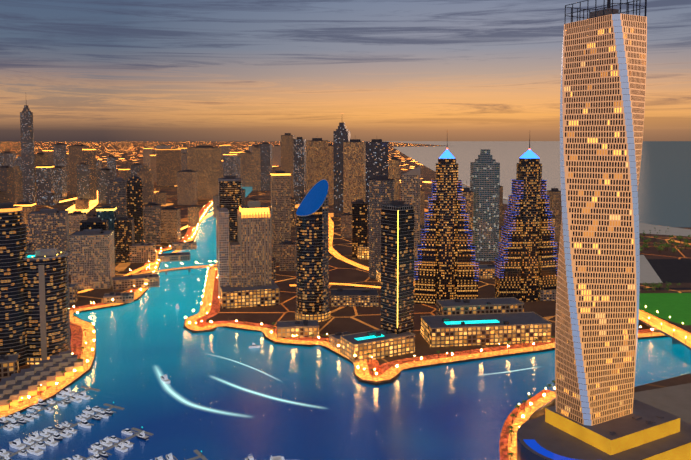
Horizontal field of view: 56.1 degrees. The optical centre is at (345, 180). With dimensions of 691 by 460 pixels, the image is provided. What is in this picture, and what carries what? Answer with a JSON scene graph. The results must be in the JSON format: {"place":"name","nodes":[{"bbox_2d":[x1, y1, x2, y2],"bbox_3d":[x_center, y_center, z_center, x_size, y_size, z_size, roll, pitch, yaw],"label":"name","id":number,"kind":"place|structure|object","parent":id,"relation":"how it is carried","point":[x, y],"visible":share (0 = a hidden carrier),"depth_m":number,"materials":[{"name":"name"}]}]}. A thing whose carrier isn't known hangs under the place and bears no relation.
{"place":"outdoors","nodes":[
{"label":"outdoors","id":0,"kind":"place"},
{"bbox_2d":[14,201,35,242],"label":"building","id":1,"kind":"structure","parent":0,"point":[28,207],"depth_m":1266.70,"materials":[{"name":"orange concrete"}]},
{"bbox_2d":[28,203,69,250],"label":"building","id":2,"kind":"structure","parent":0,"point":[48,228],"depth_m":1098.68,"materials":[{"name":"grey"}]},
{"bbox_2d":[68,211,85,249],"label":"building","id":3,"kind":"structure","parent":0,"point":[75,217],"depth_m":1269.90,"materials":[{"name":"brown concrete"}]},
{"bbox_2d":[75,198,88,209],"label":"building","id":4,"kind":"structure","parent":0,"point":[82,203],"depth_m":2031.05,"materials":[{"name":"brown concrete"}]},
{"bbox_2d":[79,217,108,230],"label":"building","id":5,"kind":"structure","parent":0,"point":[95,222],"depth_m":1009.52,"materials":[{"name":"black glass"}]},
{"bbox_2d":[109,177,126,217],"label":"building","id":6,"kind":"structure","parent":0,"point":[118,199],"depth_m":1281.88,"materials":[{"name":"grey concrete"}]},
{"bbox_2d":[115,214,134,262],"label":"building","id":7,"kind":"structure","parent":0,"point":[124,233],"depth_m":1159.20,"materials":[{"name":"grey"}]},
{"bbox_2d":[78,250,180,292],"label":"road","id":8,"kind":"structure","parent":0,"point":[145,266],"depth_m":1112.06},
{"bbox_2d":[126,176,143,243],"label":"building","id":9,"kind":"structure","parent":0,"point":[134,191],"depth_m":1255.74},
{"bbox_2d":[143,148,152,167],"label":"building","id":10,"kind":"structure","parent":0,"point":[147,152],"depth_m":4826.81,"materials":[{"name":"orange"}]},
{"bbox_2d":[143,202,160,244],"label":"building","id":11,"kind":"structure","parent":0,"point":[152,222],"depth_m":1354.42,"materials":[{"name":"grey concrete"}]},
{"bbox_2d":[150,154,156,181],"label":"building","id":12,"kind":"structure","parent":0,"point":[153,162],"depth_m":3264.11,"materials":[{"name":"orange"}]},
{"bbox_2d":[156,148,180,185],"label":"building","id":13,"kind":"structure","parent":0,"point":[168,164],"depth_m":3024.01,"materials":[{"name":"orange"}]},
{"bbox_2d":[181,152,186,170],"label":"building","id":14,"kind":"structure","parent":0,"point":[183,160],"depth_m":3872.13,"materials":[{"name":"grey concrete"}]},
{"bbox_2d":[177,170,197,204],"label":"building","id":15,"kind":"structure","parent":0,"point":[187,191],"depth_m":2170.91,"materials":[{"name":"brown concrete"}]},
{"bbox_2d":[272,145,280,165],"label":"building","id":16,"kind":"structure","parent":0,"point":[276,155],"depth_m":5158.42,"materials":[{"name":"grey concrete"}]},
{"bbox_2d":[270,171,290,261],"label":"building","id":17,"kind":"structure","parent":0,"point":[280,207],"depth_m":1164.07,"materials":[{"name":"orange"}]},
{"bbox_2d":[281,133,294,197],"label":"building","id":18,"kind":"structure","parent":0,"point":[287,152],"depth_m":2175.85,"materials":[{"name":"brown concrete"}]},
{"bbox_2d":[293,137,305,203],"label":"building","id":19,"kind":"structure","parent":0,"point":[299,156],"depth_m":2181.47,"materials":[{"name":"grey concrete"}]},
{"bbox_2d":[295,179,329,321],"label":"skyscraper","id":20,"kind":"structure","parent":0,"point":[312,265],"depth_m":789.15,"materials":[{"name":"grey glass"}]},
{"bbox_2d":[328,143,333,203],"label":"building","id":21,"kind":"structure","parent":0,"point":[330,177],"depth_m":2184.94,"materials":[{"name":"brown concrete"}]},
{"bbox_2d":[333,122,349,216],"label":"building","id":22,"kind":"structure","parent":0,"point":[341,134],"depth_m":1820.70,"materials":[{"name":"grey glass"}]},
{"bbox_2d":[0,141,690,459],"bbox_3d":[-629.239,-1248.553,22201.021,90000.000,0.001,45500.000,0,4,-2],"label":"sea water","id":23,"kind":"structure","parent":0,"point":[460,411],"depth_m":591.66,"materials":[{"name":"blue liquid"}]},
{"bbox_2d":[0,386,255,459],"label":"marina docks","id":24,"kind":"object","parent":23,"relation":"on","point":[197,452],"visible":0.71,"depth_m":496.97,"materials":[{"name":"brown wood"}]},
{"bbox_2d":[0,304,285,459],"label":"boats","id":25,"kind":"object","parent":23,"relation":"on","point":[33,449],"visible":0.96,"depth_m":492.99,"materials":[{"name":"white"}]},
{"bbox_2d":[158,372,228,413],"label":"trail","id":26,"kind":"object","parent":23,"relation":"on","point":[173,393],"visible":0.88,"depth_m":561.99,"materials":[{"name":"white liquid"}]},
{"bbox_2d":[221,380,308,405],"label":"trail","id":27,"kind":"object","parent":23,"relation":"on","point":[261,394],"visible":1,"depth_m":570.75,"materials":[{"name":"white liquid"}]},
{"bbox_2d":[0,141,690,418],"bbox_3d":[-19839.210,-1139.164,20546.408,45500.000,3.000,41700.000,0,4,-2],"label":"ground","id":28,"kind":"structure","parent":0,"point":[358,319],"depth_m":1025.74,"materials":[{"name":"brown"}]},
{"bbox_2d":[0,189,9,202],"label":"building","id":29,"kind":"structure","parent":28,"relation":"on","point":[4,196],"depth_m":1334.51,"materials":[{"name":"brown concrete"}]},
{"bbox_2d":[0,165,14,202],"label":"building","id":30,"kind":"structure","parent":28,"relation":"on","point":[6,178],"depth_m":2020.71,"materials":[{"name":"brown concrete"}]},
{"bbox_2d":[0,152,15,166],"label":"building","id":31,"kind":"structure","parent":28,"relation":"on","point":[9,159],"depth_m":2894.07,"materials":[{"name":"grey concrete"}]},
{"bbox_2d":[0,354,18,379],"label":"building","id":32,"kind":"structure","parent":28,"relation":"on","point":[9,365],"depth_m":602.50,"materials":[{"name":"beige"}]},
{"bbox_2d":[0,202,28,366],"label":"building","id":33,"kind":"structure","parent":28,"relation":"on","point":[13,254],"depth_m":627.00,"materials":[{"name":"grey"}]},
{"bbox_2d":[13,165,22,202],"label":"building","id":34,"kind":"structure","parent":28,"relation":"on","point":[18,184],"depth_m":2244.77,"materials":[{"name":"concrete"}]},
{"bbox_2d":[20,105,35,202],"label":"skyscraper","id":35,"kind":"structure","parent":28,"relation":"on","point":[27,153],"depth_m":2231.21,"materials":[{"name":"grey metal"}]},
{"bbox_2d":[34,153,47,200],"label":"building","id":36,"kind":"structure","parent":28,"relation":"on","point":[40,159],"depth_m":2291.71,"materials":[{"name":"brown concrete"}]},
{"bbox_2d":[0,350,82,410],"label":"villas","id":37,"kind":"object","parent":28,"relation":"on","point":[15,388],"visible":0.98,"depth_m":582.17,"materials":[{"name":"beige concrete"}]},
{"bbox_2d":[36,165,54,204],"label":"building","id":38,"kind":"structure","parent":28,"relation":"on","point":[45,179],"depth_m":2165.59,"materials":[{"name":"grey concrete"}]},
{"bbox_2d":[23,248,70,363],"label":"building","id":39,"kind":"structure","parent":28,"relation":"on","point":[47,303],"depth_m":641.73,"materials":[{"name":"grey"}]},
{"bbox_2d":[42,149,53,165],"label":"building","id":40,"kind":"structure","parent":28,"relation":"on","point":[49,152],"depth_m":2774.45,"materials":[{"name":"orange concrete"}]},
{"bbox_2d":[42,193,58,204],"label":"building","id":41,"kind":"structure","parent":28,"relation":"on","point":[51,198],"depth_m":2161.23,"materials":[{"name":"grey concrete"}]},
{"bbox_2d":[54,166,66,198],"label":"building","id":42,"kind":"structure","parent":28,"relation":"on","point":[60,180],"depth_m":2389.85,"materials":[{"name":"grey concrete"}]},
{"bbox_2d":[53,143,67,192],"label":"building","id":43,"kind":"structure","parent":28,"relation":"on","point":[59,154],"depth_m":2629.20,"materials":[{"name":"grey concrete"}]},
{"bbox_2d":[68,283,77,303],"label":"building","id":44,"kind":"structure","parent":28,"relation":"on","point":[73,292],"depth_m":876.82,"materials":[{"name":"beige"}]},
{"bbox_2d":[68,144,88,194],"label":"building","id":45,"kind":"structure","parent":28,"relation":"on","point":[75,154],"depth_m":2556.49,"materials":[{"name":"brown concrete"}]},
{"bbox_2d":[66,190,97,212],"bbox_3d":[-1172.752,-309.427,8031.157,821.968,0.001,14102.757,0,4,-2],"label":"road","id":46,"kind":"structure","parent":28,"relation":"on","point":[92,204],"depth_m":2088.28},
{"bbox_2d":[76,162,89,200],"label":"building","id":47,"kind":"structure","parent":28,"relation":"on","point":[83,179],"depth_m":2270.34,"materials":[{"name":"grey concrete"}]},
{"bbox_2d":[82,148,96,199],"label":"building","id":48,"kind":"structure","parent":28,"relation":"on","point":[89,156],"depth_m":2328.94,"materials":[{"name":"orange"}]},
{"bbox_2d":[70,226,114,289],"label":"building","id":49,"kind":"structure","parent":28,"relation":"on","point":[92,263],"depth_m":958.17,"materials":[{"name":"grey"}]},
{"bbox_2d":[97,168,112,203],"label":"building","id":50,"kind":"structure","parent":28,"relation":"on","point":[105,176],"depth_m":2202.00,"materials":[{"name":"grey concrete"}]},
{"bbox_2d":[0,199,212,417],"bbox_3d":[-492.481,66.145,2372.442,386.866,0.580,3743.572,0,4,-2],"label":"promenade","id":51,"kind":"structure","parent":28,"relation":"on","point":[79,338],"depth_m":723.82,"materials":[{"name":"orange stone"}]},
{"bbox_2d":[96,205,116,262],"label":"building","id":52,"kind":"structure","parent":28,"relation":"on","point":[109,212],"depth_m":1148.10,"materials":[{"name":"brown"}]},
{"bbox_2d":[107,155,115,179],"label":"building","id":53,"kind":"structure","parent":28,"relation":"on","point":[111,162],"depth_m":2595.19,"materials":[{"name":"grey concrete"}]},
{"bbox_2d":[103,292,134,303],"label":"building","id":54,"kind":"structure","parent":28,"relation":"on","point":[123,297],"depth_m":880.29,"materials":[{"name":"beige"}]},
{"bbox_2d":[119,168,129,179],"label":"building","id":55,"kind":"structure","parent":28,"relation":"on","point":[124,173],"depth_m":2706.08,"materials":[{"name":"orange concrete"}]},
{"bbox_2d":[130,163,141,176],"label":"building","id":56,"kind":"structure","parent":28,"relation":"on","point":[135,168],"depth_m":2437.50,"materials":[{"name":"grey concrete"}]},
{"bbox_2d":[112,273,159,289],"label":"building","id":57,"kind":"structure","parent":28,"relation":"on","point":[130,282],"depth_m":967.01,"materials":[{"name":"beige"}]},
{"bbox_2d":[129,243,155,262],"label":"building","id":58,"kind":"structure","parent":28,"relation":"on","point":[142,252],"depth_m":1162.77,"materials":[{"name":"beige concrete"}]},
{"bbox_2d":[137,165,153,203],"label":"building","id":59,"kind":"structure","parent":28,"relation":"on","point":[145,174],"depth_m":2210.78,"materials":[{"name":"concrete"}]},
{"bbox_2d":[156,191,165,204],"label":"building","id":60,"kind":"structure","parent":28,"relation":"on","point":[161,197],"depth_m":2173.28,"materials":[{"name":"brown concrete"}]},
{"bbox_2d":[161,207,180,242],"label":"building","id":61,"kind":"structure","parent":28,"relation":"on","point":[170,224],"depth_m":1382.68,"materials":[{"name":"brown concrete"}]},
{"bbox_2d":[157,252,190,261],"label":"building","id":62,"kind":"structure","parent":28,"relation":"on","point":[176,256],"depth_m":1180.02,"materials":[{"name":"beige"}]},
{"bbox_2d":[131,265,216,275],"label":"footbridge","id":63,"kind":"object","parent":28,"relation":"on","point":[177,269],"visible":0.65,"depth_m":1079.52,"materials":[{"name":"orange concrete"}]},
{"bbox_2d":[172,241,196,249],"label":"building","id":64,"kind":"structure","parent":28,"relation":"on","point":[188,245],"depth_m":1298.51,"materials":[{"name":"beige"}]},
{"bbox_2d":[187,205,198,226],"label":"building","id":65,"kind":"structure","parent":28,"relation":"on","point":[193,215],"depth_m":1631.42,"materials":[{"name":"brown concrete"}]},
{"bbox_2d":[187,146,221,198],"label":"building","id":66,"kind":"structure","parent":28,"relation":"on","point":[204,162],"depth_m":2373.45,"materials":[{"name":"brown concrete"}]},
{"bbox_2d":[218,176,241,241],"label":"building","id":67,"kind":"structure","parent":28,"relation":"on","point":[230,196],"depth_m":1076.26,"materials":[{"name":"grey"}]},
{"bbox_2d":[223,153,236,177],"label":"building","id":68,"kind":"structure","parent":28,"relation":"on","point":[229,164],"depth_m":3081.26,"materials":[{"name":"grey concrete"}]},
{"bbox_2d":[241,151,251,186],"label":"building","id":69,"kind":"structure","parent":28,"relation":"on","point":[246,161],"depth_m":2972.94,"materials":[{"name":"brown concrete"}]},
{"bbox_2d":[217,201,279,308],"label":"high-rise building","id":70,"kind":"structure","parent":28,"relation":"on","point":[245,270],"depth_m":878.40,"materials":[{"name":"beige"}]},
{"bbox_2d":[252,146,260,190],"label":"building","id":71,"kind":"structure","parent":28,"relation":"on","point":[256,176],"depth_m":2724.17,"materials":[{"name":"brown concrete"}]},
{"bbox_2d":[260,142,271,190],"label":"building","id":72,"kind":"structure","parent":28,"relation":"on","point":[266,158],"depth_m":2725.49,"materials":[{"name":"grey metal"}]},
{"bbox_2d":[279,241,295,270],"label":"building","id":73,"kind":"structure","parent":28,"relation":"on","point":[287,255],"depth_m":1088.73,"materials":[{"name":"brown concrete"}]},
{"bbox_2d":[291,197,294,226],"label":"building","id":74,"kind":"structure","parent":28,"relation":"on","point":[292,212],"depth_m":1635.91,"materials":[{"name":"brown concrete"}]},
{"bbox_2d":[277,320,318,337],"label":"low-rise building","id":75,"kind":"structure","parent":28,"relation":"on","point":[298,328],"depth_m":727.45,"materials":[{"name":"beige"}]},
{"bbox_2d":[306,138,327,193],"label":"building","id":76,"kind":"structure","parent":28,"relation":"on","point":[316,160],"depth_m":1813.90,"materials":[{"name":"brown concrete"}]},
{"bbox_2d":[290,283,380,287],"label":"road","id":77,"kind":"structure","parent":28,"relation":"on","point":[349,285],"depth_m":983.88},
{"bbox_2d":[7,228,668,459],"bbox_3d":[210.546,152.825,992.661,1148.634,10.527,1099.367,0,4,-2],"label":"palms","id":78,"kind":"object","parent":28,"relation":"on","point":[513,415],"visible":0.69,"depth_m":564.51,"materials":[{"name":"green plant"}]},
{"bbox_2d":[329,331,352,348],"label":"building","id":79,"kind":"structure","parent":28,"relation":"on","point":[334,340],"depth_m":697.80,"materials":[{"name":"beige"}]},
{"bbox_2d":[341,213,351,237],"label":"building","id":80,"kind":"structure","parent":28,"relation":"on","point":[346,224],"depth_m":1458.43,"materials":[{"name":"brown concrete"}]},
{"bbox_2d":[328,215,368,270],"bbox_3d":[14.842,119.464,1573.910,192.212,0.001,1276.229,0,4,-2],"label":"road","id":81,"kind":"structure","parent":28,"relation":"on","point":[334,252],"depth_m":1278.64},
{"bbox_2d":[22,205,685,455],"bbox_3d":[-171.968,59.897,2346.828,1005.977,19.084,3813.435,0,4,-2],"label":"street lamps","id":82,"kind":"object","parent":28,"relation":"on","point":[296,335],"visible":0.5,"depth_m":721.07,"materials":[{"name":"grey"}]},
{"bbox_2d":[331,288,378,306],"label":"low-rise building","id":83,"kind":"structure","parent":28,"relation":"on","point":[340,297],"depth_m":861.26,"materials":[{"name":"beige"}]},
{"bbox_2d":[352,199,367,257],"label":"building","id":84,"kind":"structure","parent":28,"relation":"on","point":[359,222],"depth_m":1202.00,"materials":[{"name":"grey metal"}]},
{"bbox_2d":[357,244,368,258],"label":"building","id":85,"kind":"structure","parent":28,"relation":"on","point":[362,252],"depth_m":1197.71,"materials":[{"name":"beige"}]},
{"bbox_2d":[340,329,414,362],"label":"podium building","id":86,"kind":"structure","parent":28,"relation":"on","point":[379,344],"depth_m":663.83,"materials":[{"name":"beige"}]},
{"bbox_2d":[369,175,393,278],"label":"building","id":87,"kind":"structure","parent":28,"relation":"on","point":[381,189],"depth_m":1023.20,"materials":[{"name":"grey"}]},
{"bbox_2d":[380,200,414,333],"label":"building","id":88,"kind":"structure","parent":28,"relation":"on","point":[397,266],"depth_m":684.62,"materials":[{"name":"grey"}]},
{"bbox_2d":[420,188,424,224],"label":"building","id":89,"kind":"structure","parent":28,"relation":"on","point":[422,197],"depth_m":1643.90,"materials":[{"name":"brown concrete"}]},
{"bbox_2d":[184,263,663,381],"bbox_3d":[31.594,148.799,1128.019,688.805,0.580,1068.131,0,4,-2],"label":"promenade","id":90,"kind":"structure","parent":28,"relation":"on","point":[387,370],"depth_m":699.40,"materials":[{"name":"orange"}]},
{"bbox_2d":[414,148,478,304],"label":"skyscraper","id":91,"kind":"structure","parent":28,"relation":"on","point":[446,264],"depth_m":862.98,"materials":[{"name":"black"}]},
{"bbox_2d":[436,297,523,315],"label":"low-rise building","id":92,"kind":"structure","parent":28,"relation":"on","point":[479,306],"depth_m":754.64,"materials":[{"name":"beige"}]},
{"bbox_2d":[420,312,551,346],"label":"podium building","id":93,"kind":"structure","parent":28,"relation":"on","point":[472,329],"depth_m":707.06,"materials":[{"name":"beige"}]},
{"bbox_2d":[478,264,495,278],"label":"building","id":94,"kind":"structure","parent":28,"relation":"on","point":[486,271],"depth_m":1030.55,"materials":[{"name":"beige"}]},
{"bbox_2d":[499,186,502,225],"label":"building","id":95,"kind":"structure","parent":28,"relation":"on","point":[501,206],"depth_m":1650.39,"materials":[{"name":"brown concrete"}]},
{"bbox_2d":[495,139,557,301],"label":"skyscraper","id":96,"kind":"structure","parent":28,"relation":"on","point":[526,265],"depth_m":884.37,"materials":[{"name":"black"}]},
{"bbox_2d":[539,289,556,300],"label":"building","id":97,"kind":"structure","parent":28,"relation":"on","point":[547,295],"depth_m":891.26,"materials":[{"name":"beige"}]},
{"bbox_2d":[547,188,561,242],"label":"building","id":98,"kind":"structure","parent":28,"relation":"on","point":[555,201],"depth_m":1375.88,"materials":[{"name":"brown concrete"}]},
{"bbox_2d":[640,255,662,282],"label":"sand lot","id":99,"kind":"structure","parent":28,"relation":"on","point":[648,274],"depth_m":1071.13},
{"bbox_2d":[639,293,690,324],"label":"park lawn","id":100,"kind":"structure","parent":28,"relation":"on","point":[675,307],"depth_m":866.50,"materials":[{"name":"green plant"}]},
{"bbox_2d":[639,233,690,290],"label":"park trees","id":101,"kind":"object","parent":28,"relation":"on","point":[660,247],"visible":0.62,"depth_m":1286.93,"materials":[{"name":"green plant"}]},
{"bbox_2d":[647,259,690,282],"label":"dark lot","id":102,"kind":"structure","parent":28,"relation":"on","point":[673,270],"depth_m":1103.73,"materials":[{"name":"black asphalt"}]},
{"bbox_2d":[0,0,690,140],"label":"sky","id":103,"kind":"structure","parent":0,"point":[85,70],"materials":[{"name":"orange"}]},
{"bbox_2d":[343,139,364,213],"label":"building","id":104,"kind":"structure","parent":0,"point":[353,170],"depth_m":1773.78,"materials":[{"name":"brown concrete"}]},
{"bbox_2d":[365,139,388,225],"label":"building","id":105,"kind":"structure","parent":0,"point":[376,156],"depth_m":1633.83,"materials":[{"name":"grey metal"}]},
{"bbox_2d":[389,157,399,199],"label":"building","id":106,"kind":"structure","parent":0,"point":[394,166],"depth_m":1636.22,"materials":[{"name":"brown concrete"}]},
{"bbox_2d":[401,165,420,258],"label":"building","id":107,"kind":"structure","parent":0,"point":[410,186],"depth_m":1071.06,"materials":[{"name":"grey concrete"}]},
{"bbox_2d":[462,185,472,243],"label":"building","id":108,"kind":"structure","parent":0,"point":[467,193],"depth_m":1170.40,"materials":[{"name":"grey concrete"}]},
{"bbox_2d":[470,149,499,260],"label":"building","id":109,"kind":"structure","parent":0,"point":[485,177],"depth_m":1173.39,"materials":[{"name":"grey glass"}]},
{"bbox_2d":[529,374,690,419],"bbox_3d":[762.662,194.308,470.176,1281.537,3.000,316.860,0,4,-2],"label":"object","id":110,"kind":"object","parent":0,"point":[680,380],"visible":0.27,"depth_m":586.42,"materials":[{"name":"grey"}]},
{"bbox_2d":[499,389,555,459],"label":"waterfront promenade","id":111,"kind":"structure","parent":110,"relation":"on","point":[537,401],"depth_m":513.71,"materials":[{"name":"orange"}]},
{"bbox_2d":[516,399,690,459],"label":"tower podium","id":112,"kind":"object","parent":110,"relation":"on","point":[643,431],"visible":0.73,"depth_m":438.26,"materials":[{"name":"grey concrete"}]},
{"bbox_2d":[555,0,646,425],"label":"twisted skyscraper","id":113,"kind":"structure","parent":112,"relation":"on","point":[603,82],"depth_m":443.23,"materials":[{"name":"beige concrete"}]},
{"bbox_2d":[633,383,690,423],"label":"site dirt","id":114,"kind":"structure","parent":0,"point":[675,400],"depth_m":555.01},
{"bbox_2d":[638,309,690,353],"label":"bridge road","id":115,"kind":"structure","parent":0,"point":[677,335],"depth_m":731.44,"materials":[{"name":"yellow asphalt"}]},
{"bbox_2d":[639,223,690,235],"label":"beach sand","id":116,"kind":"structure","parent":0,"point":[660,230],"depth_m":1569.15,"materials":[{"name":"grey sand"}]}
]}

